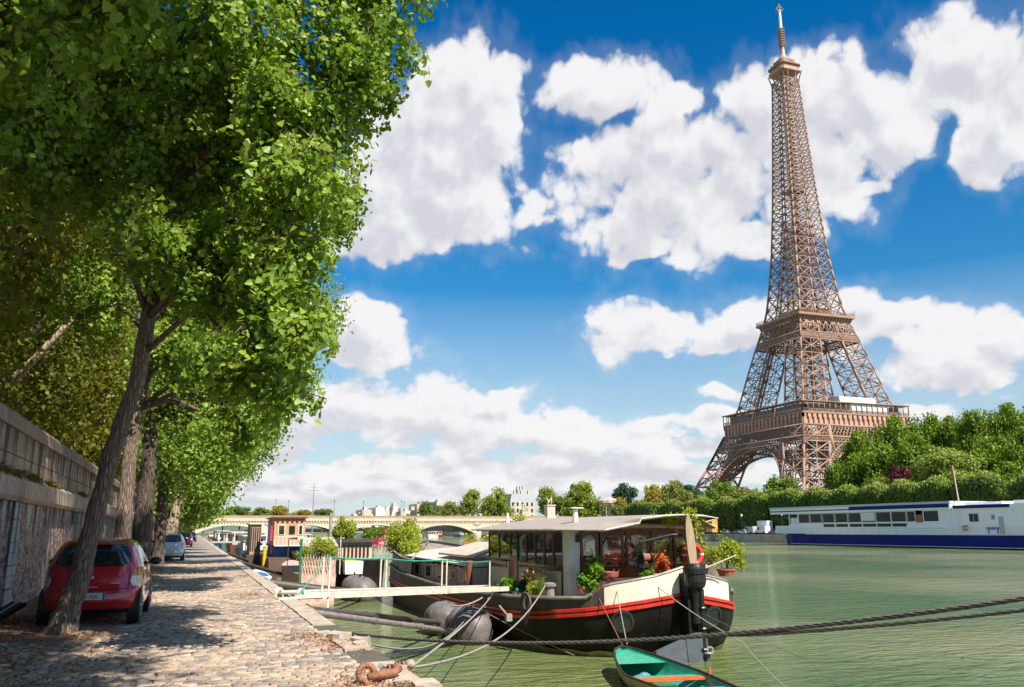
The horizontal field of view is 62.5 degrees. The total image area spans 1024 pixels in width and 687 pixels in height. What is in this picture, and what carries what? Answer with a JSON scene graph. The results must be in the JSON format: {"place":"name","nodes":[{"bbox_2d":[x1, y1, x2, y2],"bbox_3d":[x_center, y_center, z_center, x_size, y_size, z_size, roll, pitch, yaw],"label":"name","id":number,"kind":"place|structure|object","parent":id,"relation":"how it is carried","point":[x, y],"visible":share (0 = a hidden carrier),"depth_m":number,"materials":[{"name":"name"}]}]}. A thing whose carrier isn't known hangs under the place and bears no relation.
{"place":"outdoors","nodes":[
{"label":"outdoors","id":0,"kind":"place"},
{"bbox_2d":[0,548,170,646],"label":"earth strip","id":1,"kind":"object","parent":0,"point":[96,629],"visible":0.07,"depth_m":13.61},
{"bbox_2d":[135,470,235,534],"bbox_3d":[-23.335,7.794,61.260,7.546,14.824,8.566,4,-13,-20],"label":"plane tree","id":2,"kind":"object","parent":1,"relation":"on","point":[188,513],"visible":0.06,"depth_m":60.38,"materials":[{"name":"green plant"}]},
{"bbox_2d":[17,72,372,537],"bbox_3d":[-8.558,-0.833,23.082,9.031,15.243,5.446,4,-13,-20],"label":"poplar tree","id":3,"kind":"object","parent":1,"relation":"on","point":[104,308],"visible":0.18,"depth_m":21.72,"materials":[{"name":"green plant"}]},
{"bbox_2d":[119,387,312,564],"bbox_3d":[-14.478,3.436,42.048,8.845,15.141,6.776,4,-13,-20],"label":"plane tree","id":4,"kind":"object","parent":1,"relation":"on","point":[160,519],"visible":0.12,"depth_m":40.67,"materials":[{"name":"green plant"}]},
{"bbox_2d":[0,0,447,634],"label":"poplar tree","id":5,"kind":"object","parent":1,"relation":"on","point":[250,108],"visible":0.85,"depth_m":11.74,"materials":[{"name":"green plant"}]},
{"bbox_2d":[155,362,296,558],"bbox_3d":[-17.968,5.753,52.011,8.943,15.010,6.959,4,-13,-20],"label":"plane tree","id":6,"kind":"object","parent":1,"relation":"on","point":[173,522],"visible":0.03,"depth_m":50.09,"materials":[{"name":"green plant"}]},
{"bbox_2d":[107,225,363,560],"bbox_3d":[-10.578,1.042,32.468,8.991,15.766,6.390,4,-13,-20],"label":"plane tree","id":7,"kind":"object","parent":1,"relation":"on","point":[208,459],"visible":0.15,"depth_m":30.94,"materials":[{"name":"green plant"}]},
{"bbox_2d":[0,597,382,686],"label":"quay","id":8,"kind":"structure","parent":0,"point":[209,659],"depth_m":10.65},
{"bbox_2d":[0,402,166,607],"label":"stone wall","id":9,"kind":"structure","parent":8,"relation":"on","point":[41,525],"depth_m":19.64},
{"bbox_2d":[0,461,89,497],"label":"ledge weeds","id":10,"kind":"object","parent":9,"relation":"on","point":[15,472],"visible":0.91,"depth_m":18.00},
{"bbox_2d":[0,0,199,268],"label":"poplar tree","id":11,"kind":"object","parent":8,"relation":"on","point":[90,22],"visible":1,"depth_m":8.06,"materials":[{"name":"green plant"}]},
{"bbox_2d":[233,563,410,686],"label":"quay edge wall","id":12,"kind":"structure","parent":8,"relation":"attached to","point":[361,656],"depth_m":11.21,"materials":[{"name":"stone"}]},
{"bbox_2d":[198,535,419,682],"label":"quay kerb","id":13,"kind":"structure","parent":12,"relation":"on","point":[311,616],"depth_m":16.56,"materials":[{"name":"stone"}]},
{"bbox_2d":[355,660,410,685],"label":"mooring shackle","id":14,"kind":"object","parent":13,"relation":"on","point":[392,670],"visible":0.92,"depth_m":9.07,"materials":[{"name":"metal"}]},
{"bbox_2d":[273,556,508,599],"bbox_3d":[-2.832,7.163,25.856,0.877,1.530,12.108,-6,-14,25],"label":"gangway","id":15,"kind":"object","parent":13,"relation":"on","point":[355,592],"visible":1,"depth_m":23.65,"materials":[{"name":"white metal"}]},
{"bbox_2d":[306,604,440,623],"bbox_3d":[-3.587,8.350,25.676,0.232,2.035,14.862,-2,-13,8],"label":"mooring pole","id":16,"kind":"object","parent":12,"relation":"attached to","point":[409,619],"visible":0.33,"depth_m":24.35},
{"bbox_2d":[310,607,456,632],"bbox_3d":[-3.061,8.050,24.139,0.208,2.085,13.310,-3,-13,11],"label":"mooring pole","id":17,"kind":"object","parent":12,"relation":"attached to","point":[349,617],"visible":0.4,"depth_m":21.90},
{"bbox_2d":[351,596,1023,644],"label":"mooring rope","id":18,"kind":"object","parent":12,"relation":"attached to","point":[891,616],"visible":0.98,"depth_m":9.15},
{"bbox_2d":[719,608,1023,636],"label":"mooring rope","id":19,"kind":"object","parent":18,"relation":"attached to","point":[985,614],"visible":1,"depth_m":8.17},
{"bbox_2d":[0,563,386,686],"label":"cobbled paving","id":20,"kind":"structure","parent":0,"point":[266,615],"depth_m":11.76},
{"bbox_2d":[0,601,26,621],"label":"road barrier","id":21,"kind":"object","parent":20,"relation":"on","point":[8,609],"visible":1,"depth_m":14.88,"materials":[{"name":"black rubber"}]},
{"bbox_2d":[36,537,161,625],"bbox_3d":[-7.811,4.462,16.075,2.014,1.495,3.670,4,-13,-19],"label":"parked car","id":22,"kind":"object","parent":20,"relation":"on","point":[120,580],"visible":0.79,"depth_m":14.71,"materials":[{"name":"red paint"}]},
{"bbox_2d":[0,566,213,686],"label":"fallen leaves","id":23,"kind":"object","parent":20,"relation":"on","point":[33,606],"visible":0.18,"depth_m":12.31,"materials":[{"name":"brown plant"}]},
{"bbox_2d":[229,574,424,686],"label":"rusty gravel","id":24,"kind":"structure","parent":20,"relation":"on","point":[333,645],"depth_m":11.43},
{"bbox_2d":[164,535,231,563],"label":"cobbled paving","id":25,"kind":"structure","parent":0,"point":[200,551],"depth_m":53.93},
{"bbox_2d":[151,533,189,560],"bbox_3d":[-19.283,11.435,47.473,2.094,1.524,4.004,4,-13,-20],"label":"parked car","id":26,"kind":"object","parent":25,"relation":"on","point":[175,544],"visible":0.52,"depth_m":46.00,"materials":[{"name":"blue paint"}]},
{"bbox_2d":[196,528,365,534],"bbox_3d":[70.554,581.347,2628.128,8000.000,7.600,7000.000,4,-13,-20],"label":"ground","id":27,"kind":"structure","parent":0,"point":[316,531],"depth_m":1145.76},
{"bbox_2d":[458,487,480,515],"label":"lime tree","id":28,"kind":"object","parent":27,"relation":"on","point":[469,504],"visible":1,"depth_m":566.43,"materials":[{"name":"green plant"}]},
{"bbox_2d":[478,486,515,515],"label":"lime tree","id":29,"kind":"object","parent":27,"relation":"on","point":[494,504],"visible":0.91,"depth_m":525.96,"materials":[{"name":"green plant"}]},
{"bbox_2d":[536,485,558,515],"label":"lime tree","id":30,"kind":"object","parent":27,"relation":"on","point":[547,493],"visible":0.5,"depth_m":483.59,"materials":[{"name":"green plant"}]},
{"bbox_2d":[561,480,600,516],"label":"lime tree","id":31,"kind":"object","parent":27,"relation":"on","point":[581,494],"visible":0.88,"depth_m":424.32,"materials":[{"name":"green plant"}]},
{"bbox_2d":[611,481,638,505],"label":"holm oak","id":32,"kind":"object","parent":27,"relation":"on","point":[624,491],"visible":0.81,"depth_m":445.97,"materials":[{"name":"green plant"}]},
{"bbox_2d":[641,484,664,503],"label":"yellowing tree","id":33,"kind":"object","parent":27,"relation":"on","point":[653,494],"visible":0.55,"depth_m":397.45,"materials":[{"name":"yellow plant"}]},
{"bbox_2d":[660,478,694,502],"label":"leafy tree","id":34,"kind":"object","parent":27,"relation":"on","point":[673,490],"visible":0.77,"depth_m":398.79,"materials":[{"name":"green plant"}]},
{"bbox_2d":[704,480,737,501],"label":"leafy tree","id":35,"kind":"object","parent":27,"relation":"on","point":[718,490],"visible":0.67,"depth_m":381.82,"materials":[{"name":"green plant"}]},
{"bbox_2d":[761,470,801,494],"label":"leafy tree","id":36,"kind":"object","parent":27,"relation":"on","point":[771,486],"visible":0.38,"depth_m":312.88,"materials":[{"name":"green plant"}]},
{"bbox_2d":[694,4,909,495],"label":"lattice tower","id":37,"kind":"structure","parent":27,"relation":"on","point":[833,420],"depth_m":486.14,"materials":[{"name":"metal"}]},
{"bbox_2d":[823,455,855,489],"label":"chestnut tree","id":38,"kind":"object","parent":27,"relation":"on","point":[829,477],"visible":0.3,"depth_m":286.51,"materials":[{"name":"green plant"}]},
{"bbox_2d":[835,451,865,487],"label":"chestnut tree","id":39,"kind":"object","parent":27,"relation":"on","point":[847,475],"visible":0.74,"depth_m":265.53,"materials":[{"name":"green plant"}]},
{"bbox_2d":[840,428,888,461],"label":"chestnut tree","id":40,"kind":"object","parent":27,"relation":"on","point":[858,443],"visible":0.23,"depth_m":284.02,"materials":[{"name":"green plant"}]},
{"bbox_2d":[855,442,900,488],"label":"chestnut tree","id":41,"kind":"object","parent":27,"relation":"on","point":[875,464],"visible":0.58,"depth_m":260.29,"materials":[{"name":"green plant"}]},
{"bbox_2d":[871,415,911,459],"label":"chestnut tree","id":42,"kind":"object","parent":27,"relation":"on","point":[894,430],"visible":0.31,"depth_m":282.84,"materials":[{"name":"green plant"}]},
{"bbox_2d":[887,465,915,485],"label":"copper beech","id":43,"kind":"object","parent":27,"relation":"on","point":[899,474],"visible":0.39,"depth_m":245.25,"materials":[{"name":"purple plant"}]},
{"bbox_2d":[889,431,936,479],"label":"chestnut tree","id":44,"kind":"object","parent":27,"relation":"on","point":[911,448],"visible":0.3,"depth_m":255.07,"materials":[{"name":"green plant"}]},
{"bbox_2d":[904,411,951,449],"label":"chestnut tree","id":45,"kind":"object","parent":27,"relation":"on","point":[928,427],"visible":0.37,"depth_m":275.36,"materials":[{"name":"green plant"}]},
{"bbox_2d":[929,413,961,450],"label":"chestnut tree","id":46,"kind":"object","parent":27,"relation":"on","point":[949,436],"visible":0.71,"depth_m":271.15,"materials":[{"name":"green plant"}]},
{"bbox_2d":[908,444,986,482],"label":"willow tree","id":47,"kind":"object","parent":27,"relation":"on","point":[938,461],"visible":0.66,"depth_m":223.55,"materials":[{"name":"green plant"}]},
{"bbox_2d":[953,408,993,453],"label":"chestnut tree","id":48,"kind":"object","parent":27,"relation":"on","point":[971,424],"visible":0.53,"depth_m":260.14,"materials":[{"name":"green plant"}]},
{"bbox_2d":[967,430,1009,485],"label":"chestnut tree","id":49,"kind":"object","parent":27,"relation":"on","point":[988,452],"visible":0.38,"depth_m":229.65,"materials":[{"name":"green plant"}]},
{"bbox_2d":[983,402,1023,445],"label":"chestnut tree","id":50,"kind":"object","parent":27,"relation":"on","point":[1002,419],"visible":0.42,"depth_m":245.85,"materials":[{"name":"green plant"}]},
{"bbox_2d":[990,459,1023,497],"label":"chestnut tree","id":51,"kind":"object","parent":27,"relation":"on","point":[1009,471],"visible":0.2,"depth_m":213.88,"materials":[{"name":"green plant"}]},
{"bbox_2d":[999,426,1023,473],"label":"chestnut tree","id":52,"kind":"object","parent":27,"relation":"on","point":[1016,449],"visible":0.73,"depth_m":218.82,"materials":[{"name":"green plant"}]},
{"bbox_2d":[505,490,534,515],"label":"building","id":53,"kind":"structure","parent":0,"point":[522,499],"depth_m":590.44,"materials":[{"name":"stone"}]},
{"bbox_2d":[100,0,1023,527],"label":"sky","id":54,"kind":"structure","parent":0,"point":[560,266],"materials":[{"name":"blue"}]},
{"bbox_2d":[200,534,1023,686],"bbox_3d":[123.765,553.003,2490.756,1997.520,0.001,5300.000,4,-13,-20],"label":"river water","id":55,"kind":"structure","parent":0,"point":[774,585],"depth_m":32.84,"materials":[{"name":"liquid"}]},
{"bbox_2d":[242,523,263,568],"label":"deck hut","id":56,"kind":"object","parent":55,"relation":"on","point":[251,554],"visible":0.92,"depth_m":82.32,"materials":[{"name":"brown wood"}]},
{"bbox_2d":[259,517,307,577],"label":"houseboat","id":57,"kind":"object","parent":55,"relation":"on","point":[284,530],"visible":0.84,"depth_m":75.00,"materials":[{"name":"beige wood"}]},
{"bbox_2d":[281,537,340,604],"bbox_3d":[-12.771,13.915,52.196,2.376,3.800,13.900,4,-13,-20],"label":"houseboat","id":58,"kind":"object","parent":55,"relation":"on","point":[301,571],"visible":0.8,"depth_m":46.01,"materials":[{"name":"beige wood"}]},
{"bbox_2d":[295,533,339,562],"bbox_3d":[-10.797,11.474,47.000,2.569,1.768,1.968,4,-13,-20],"label":"shrub","id":59,"kind":"object","parent":58,"relation":"on","point":[324,546],"visible":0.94,"depth_m":46.79,"materials":[{"name":"green plant"}]},
{"bbox_2d":[290,513,384,587],"bbox_3d":[-15.068,16.590,67.880,4.200,5.350,26.500,4,-13,-20],"label":"houseboat","id":60,"kind":"object","parent":55,"relation":"on","point":[356,548],"visible":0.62,"depth_m":58.27,"materials":[{"name":"brown wood"}]},
{"bbox_2d":[325,515,359,538],"bbox_3d":[-12.082,13.213,59.828,2.576,2.105,1.911,4,-13,-20],"label":"shrub","id":61,"kind":"object","parent":60,"relation":"on","point":[348,528],"visible":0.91,"depth_m":59.51,"materials":[{"name":"green plant"}]},
{"bbox_2d":[343,560,363,573],"bbox_3d":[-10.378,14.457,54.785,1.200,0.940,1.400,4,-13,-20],"label":"sign","id":62,"kind":"object","parent":60,"relation":"hanging from","point":[352,566],"visible":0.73,"depth_m":54.14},
{"bbox_2d":[345,574,377,601],"bbox_3d":[-8.680,14.152,48.391,1.887,1.826,2.840,4,-13,-20],"label":"mooring float","id":63,"kind":"object","parent":55,"relation":"on","point":[361,582],"visible":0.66,"depth_m":47.55,"materials":[{"name":"black metal"}]},
{"bbox_2d":[195,515,572,537],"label":"stone bridge","id":64,"kind":"structure","parent":55,"relation":"on","point":[465,524],"depth_m":376.82,"materials":[{"name":"concrete"}]},
{"bbox_2d":[423,596,455,636],"bbox_3d":[-2.626,10.640,32.563,1.525,1.699,2.333,4,-13,-20],"label":"mooring float","id":65,"kind":"object","parent":55,"relation":"on","point":[441,610],"visible":0.55,"depth_m":31.93,"materials":[{"name":"black metal"}]},
{"bbox_2d":[444,600,493,645],"bbox_3d":[-1.535,10.153,30.244,1.691,1.826,2.529,4,-13,-20],"label":"mooring float","id":66,"kind":"object","parent":55,"relation":"on","point":[478,626],"visible":0.81,"depth_m":29.40,"materials":[{"name":"black metal"}]},
{"bbox_2d":[389,507,734,662],"bbox_3d":[-0.106,10.716,40.267,7.964,5.120,32.201,4,-13,-20],"label":"houseboat barge","id":67,"kind":"object","parent":55,"relation":"on","point":[562,609],"visible":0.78,"depth_m":28.37,"materials":[{"name":"paint"}]},
{"bbox_2d":[382,510,425,553],"bbox_3d":[-6.093,11.370,50.026,2.743,3.099,6.923,4,-13,-20],"label":"bush","id":68,"kind":"object","parent":67,"relation":"on","point":[407,538],"visible":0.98,"depth_m":49.28,"materials":[{"name":"green plant"}]},
{"bbox_2d":[415,585,545,668],"bbox_3d":[-0.077,6.165,18.971,0.038,0.600,17.977,-2,-13,7],"label":"mooring rope","id":69,"kind":"object","parent":67,"relation":"attached to","point":[453,658],"visible":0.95,"depth_m":14.23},
{"bbox_2d":[488,531,498,558],"bbox_3d":[-0.749,8.478,35.542,0.070,1.120,1.310,4,-13,-20],"label":"window","id":70,"kind":"structure","parent":67,"relation":"in","point":[493,537],"depth_m":35.62,"materials":[{"name":"clear glass"}]},
{"bbox_2d":[499,531,510,559],"bbox_3d":[-0.288,8.208,34.324,0.070,1.120,1.310,4,-13,-20],"label":"window","id":71,"kind":"structure","parent":67,"relation":"in","point":[504,537],"depth_m":34.37,"materials":[{"name":"clear glass"}]},
{"bbox_2d":[526,531,534,563],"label":"window","id":72,"kind":"structure","parent":67,"relation":"in","point":[530,536],"depth_m":31.72,"materials":[{"name":"clear glass"}]},
{"bbox_2d":[522,562,546,591],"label":"potted grass","id":73,"kind":"object","parent":67,"relation":"on","point":[533,571],"depth_m":29.37,"materials":[{"name":"plant"}]},
{"bbox_2d":[535,531,543,564],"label":"window","id":74,"kind":"structure","parent":67,"relation":"in","point":[539,536],"depth_m":30.90,"materials":[{"name":"clear glass"}]},
{"bbox_2d":[544,531,552,566],"bbox_3d":[1.324,7.313,30.060,0.070,1.220,0.840,4,-13,-20],"label":"window","id":75,"kind":"structure","parent":67,"relation":"in","point":[548,536],"depth_m":30.12,"materials":[{"name":"clear glass"}]},
{"bbox_2d":[553,531,562,567],"bbox_3d":[1.620,7.149,29.275,0.070,1.240,0.830,4,-13,-20],"label":"window","id":76,"kind":"structure","parent":67,"relation":"in","point":[557,535],"depth_m":29.33,"materials":[{"name":"clear glass"}]},
{"bbox_2d":[576,553,604,594],"bbox_3d":[2.645,7.542,27.538,1.086,1.383,1.008,4,-13,-20],"label":"potted plant","id":77,"kind":"object","parent":67,"relation":"on","point":[589,578],"visible":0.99,"depth_m":27.29,"materials":[{"name":"green plant"}]},
{"bbox_2d":[599,532,624,567],"bbox_3d":[3.427,7.091,28.951,0.900,1.200,0.070,4,-13,-20],"label":"stern window","id":78,"kind":"structure","parent":67,"relation":"in","point":[601,534],"depth_m":28.96,"materials":[{"name":"brown wood"}]},
{"bbox_2d":[603,532,629,558],"bbox_3d":[4.478,8.725,36.632,0.070,1.170,2.680,4,-13,-20],"label":"river window","id":79,"kind":"structure","parent":67,"relation":"in","point":[611,543],"depth_m":36.81,"materials":[{"name":"clear glass"}]},
{"bbox_2d":[629,532,660,559],"bbox_3d":[5.397,8.187,34.205,0.070,1.170,2.580,4,-13,-20],"label":"river window","id":80,"kind":"structure","parent":67,"relation":"in","point":[634,540],"depth_m":34.61,"materials":[{"name":"clear glass"}]},
{"bbox_2d":[628,533,682,577],"bbox_3d":[4.588,6.888,27.038,1.818,1.563,0.434,3,-13,-14],"label":"winch","id":81,"kind":"object","parent":67,"relation":"on","point":[641,557],"visible":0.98,"depth_m":26.95,"materials":[{"name":"black metal"}]},
{"bbox_2d":[660,532,685,562],"bbox_3d":[6.285,7.667,31.861,0.070,1.170,2.500,4,-13,-20],"label":"river window","id":82,"kind":"structure","parent":67,"relation":"in","point":[680,545],"depth_m":31.91,"materials":[{"name":"clear glass"}]},
{"bbox_2d":[685,515,696,562],"bbox_3d":[5.719,6.425,26.984,0.463,1.866,0.072,9,-15,-35],"label":"oval board","id":83,"kind":"object","parent":67,"relation":"on","point":[690,544],"visible":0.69,"depth_m":26.95,"materials":[{"name":"brown wood"}]},
{"bbox_2d":[661,506,730,563],"bbox_3d":[6.134,6.369,27.927,2.302,1.972,0.802,1,-13,-7],"label":"climbing vine","id":84,"kind":"object","parent":67,"relation":"attached to","point":[688,510],"visible":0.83,"depth_m":27.98,"materials":[{"name":"green plant"}]},
{"bbox_2d":[703,537,748,576],"bbox_3d":[7.233,7.175,28.451,1.902,1.293,1.276,4,-13,-20],"label":"shrub","id":85,"kind":"object","parent":67,"relation":"on","point":[737,551],"visible":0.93,"depth_m":28.26,"materials":[{"name":"green plant"}]},
{"bbox_2d":[613,645,738,686],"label":"rowing boat","id":86,"kind":"object","parent":55,"relation":"on","point":[631,662],"visible":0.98,"depth_m":22.07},
{"bbox_2d":[769,500,1023,549],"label":"restaurant boat","id":87,"kind":"object","parent":55,"relation":"on","point":[937,524],"visible":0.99,"depth_m":172.66,"materials":[{"name":"white metal"}]},
{"bbox_3d":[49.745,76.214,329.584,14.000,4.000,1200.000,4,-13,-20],"label":"far quay","id":88,"kind":"structure","parent":0,"visible":0},
{"bbox_2d":[362,532,786,542],"bbox_3d":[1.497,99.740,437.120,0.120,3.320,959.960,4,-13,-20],"label":"quay wall","id":89,"kind":"structure","parent":88,"relation":"attached to","point":[775,538],"depth_m":255.33,"materials":[{"name":"stone"}]},
{"bbox_2d":[366,519,787,533],"bbox_3d":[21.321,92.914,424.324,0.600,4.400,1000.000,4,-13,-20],"label":"embankment wall","id":90,"kind":"structure","parent":88,"relation":"on","point":[442,528],"depth_m":605.93,"materials":[{"name":"stone"}]},
{"bbox_2d":[623,499,658,528],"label":"clipped tree","id":91,"kind":"object","parent":88,"relation":"on","point":[640,507],"visible":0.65,"depth_m":334.75,"materials":[{"name":"green plant"}]},
{"bbox_2d":[655,499,682,528],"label":"clipped tree","id":92,"kind":"object","parent":88,"relation":"on","point":[674,506],"visible":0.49,"depth_m":314.01,"materials":[{"name":"green plant"}]},
{"bbox_2d":[680,497,713,515],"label":"clipped tree","id":93,"kind":"object","parent":88,"relation":"on","point":[702,505],"visible":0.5,"depth_m":295.18,"materials":[{"name":"green plant"}]},
{"bbox_2d":[711,495,744,531],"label":"clipped tree","id":94,"kind":"object","parent":88,"relation":"on","point":[725,512],"visible":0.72,"depth_m":280.45,"materials":[{"name":"green plant"}]},
{"bbox_2d":[736,490,776,533],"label":"clipped tree","id":95,"kind":"object","parent":88,"relation":"on","point":[753,508],"visible":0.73,"depth_m":267.08,"materials":[{"name":"green plant"}]},
{"bbox_2d":[768,487,802,525],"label":"clipped tree","id":96,"kind":"object","parent":88,"relation":"on","point":[788,497],"visible":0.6,"depth_m":253.22,"materials":[{"name":"green plant"}]},
{"bbox_2d":[798,485,831,506],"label":"clipped tree","id":97,"kind":"object","parent":88,"relation":"on","point":[815,496],"visible":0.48,"depth_m":241.33,"materials":[{"name":"green plant"}]},
{"bbox_2d":[826,483,859,505],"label":"clipped tree","id":98,"kind":"object","parent":88,"relation":"on","point":[845,494],"visible":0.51,"depth_m":230.14,"materials":[{"name":"green plant"}]},
{"bbox_2d":[857,481,886,504],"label":"clipped tree","id":99,"kind":"object","parent":88,"relation":"on","point":[872,493],"visible":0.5,"depth_m":220.73,"materials":[{"name":"green plant"}]},
{"bbox_2d":[883,478,919,502],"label":"clipped tree","id":100,"kind":"object","parent":88,"relation":"on","point":[899,491],"visible":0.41,"depth_m":211.93,"materials":[{"name":"green plant"}]},
{"bbox_2d":[913,474,952,501],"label":"clipped tree","id":101,"kind":"object","parent":88,"relation":"on","point":[932,488],"visible":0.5,"depth_m":202.32,"materials":[{"name":"green plant"}]},
{"bbox_2d":[950,469,1009,501],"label":"clipped tree","id":102,"kind":"object","parent":88,"relation":"on","point":[992,485],"visible":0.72,"depth_m":190.48,"materials":[{"name":"green plant"}]},
{"bbox_2d":[1006,470,1023,500],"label":"clipped tree","id":103,"kind":"object","parent":88,"relation":"on","point":[1015,488],"visible":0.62,"depth_m":181.69,"materials":[{"name":"green plant"}]},
{"bbox_3d":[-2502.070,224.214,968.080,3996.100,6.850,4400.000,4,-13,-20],"label":"upper street ground","id":104,"kind":"structure","parent":0,"visible":0},
{"bbox_2d":[0,206,126,448],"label":"plane tree","id":105,"kind":"object","parent":104,"relation":"on","point":[46,384],"visible":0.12,"depth_m":27.98,"materials":[{"name":"green plant"}]},
{"bbox_2d":[0,50,136,385],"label":"plane tree","id":106,"kind":"object","parent":104,"relation":"on","point":[23,252],"visible":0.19,"depth_m":18.77,"materials":[{"name":"green plant"}]},
{"bbox_2d":[0,193,154,464],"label":"plane tree","id":107,"kind":"object","parent":104,"relation":"on","point":[111,365],"visible":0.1,"depth_m":34.04,"materials":[{"name":"green plant"}]},
{"bbox_2d":[0,253,161,470],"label":"plane tree","id":108,"kind":"object","parent":104,"relation":"on","point":[104,437],"visible":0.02,"depth_m":44.89,"materials":[{"name":"green plant"}]},
{"bbox_2d":[75,307,149,480],"bbox_3d":[-27.279,2.963,54.617,10.640,14.959,10.430,4,-13,-18],"label":"plane tree","id":109,"kind":"object","parent":104,"relation":"on","point":[99,451],"visible":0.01,"depth_m":53.15,"materials":[{"name":"green plant"}]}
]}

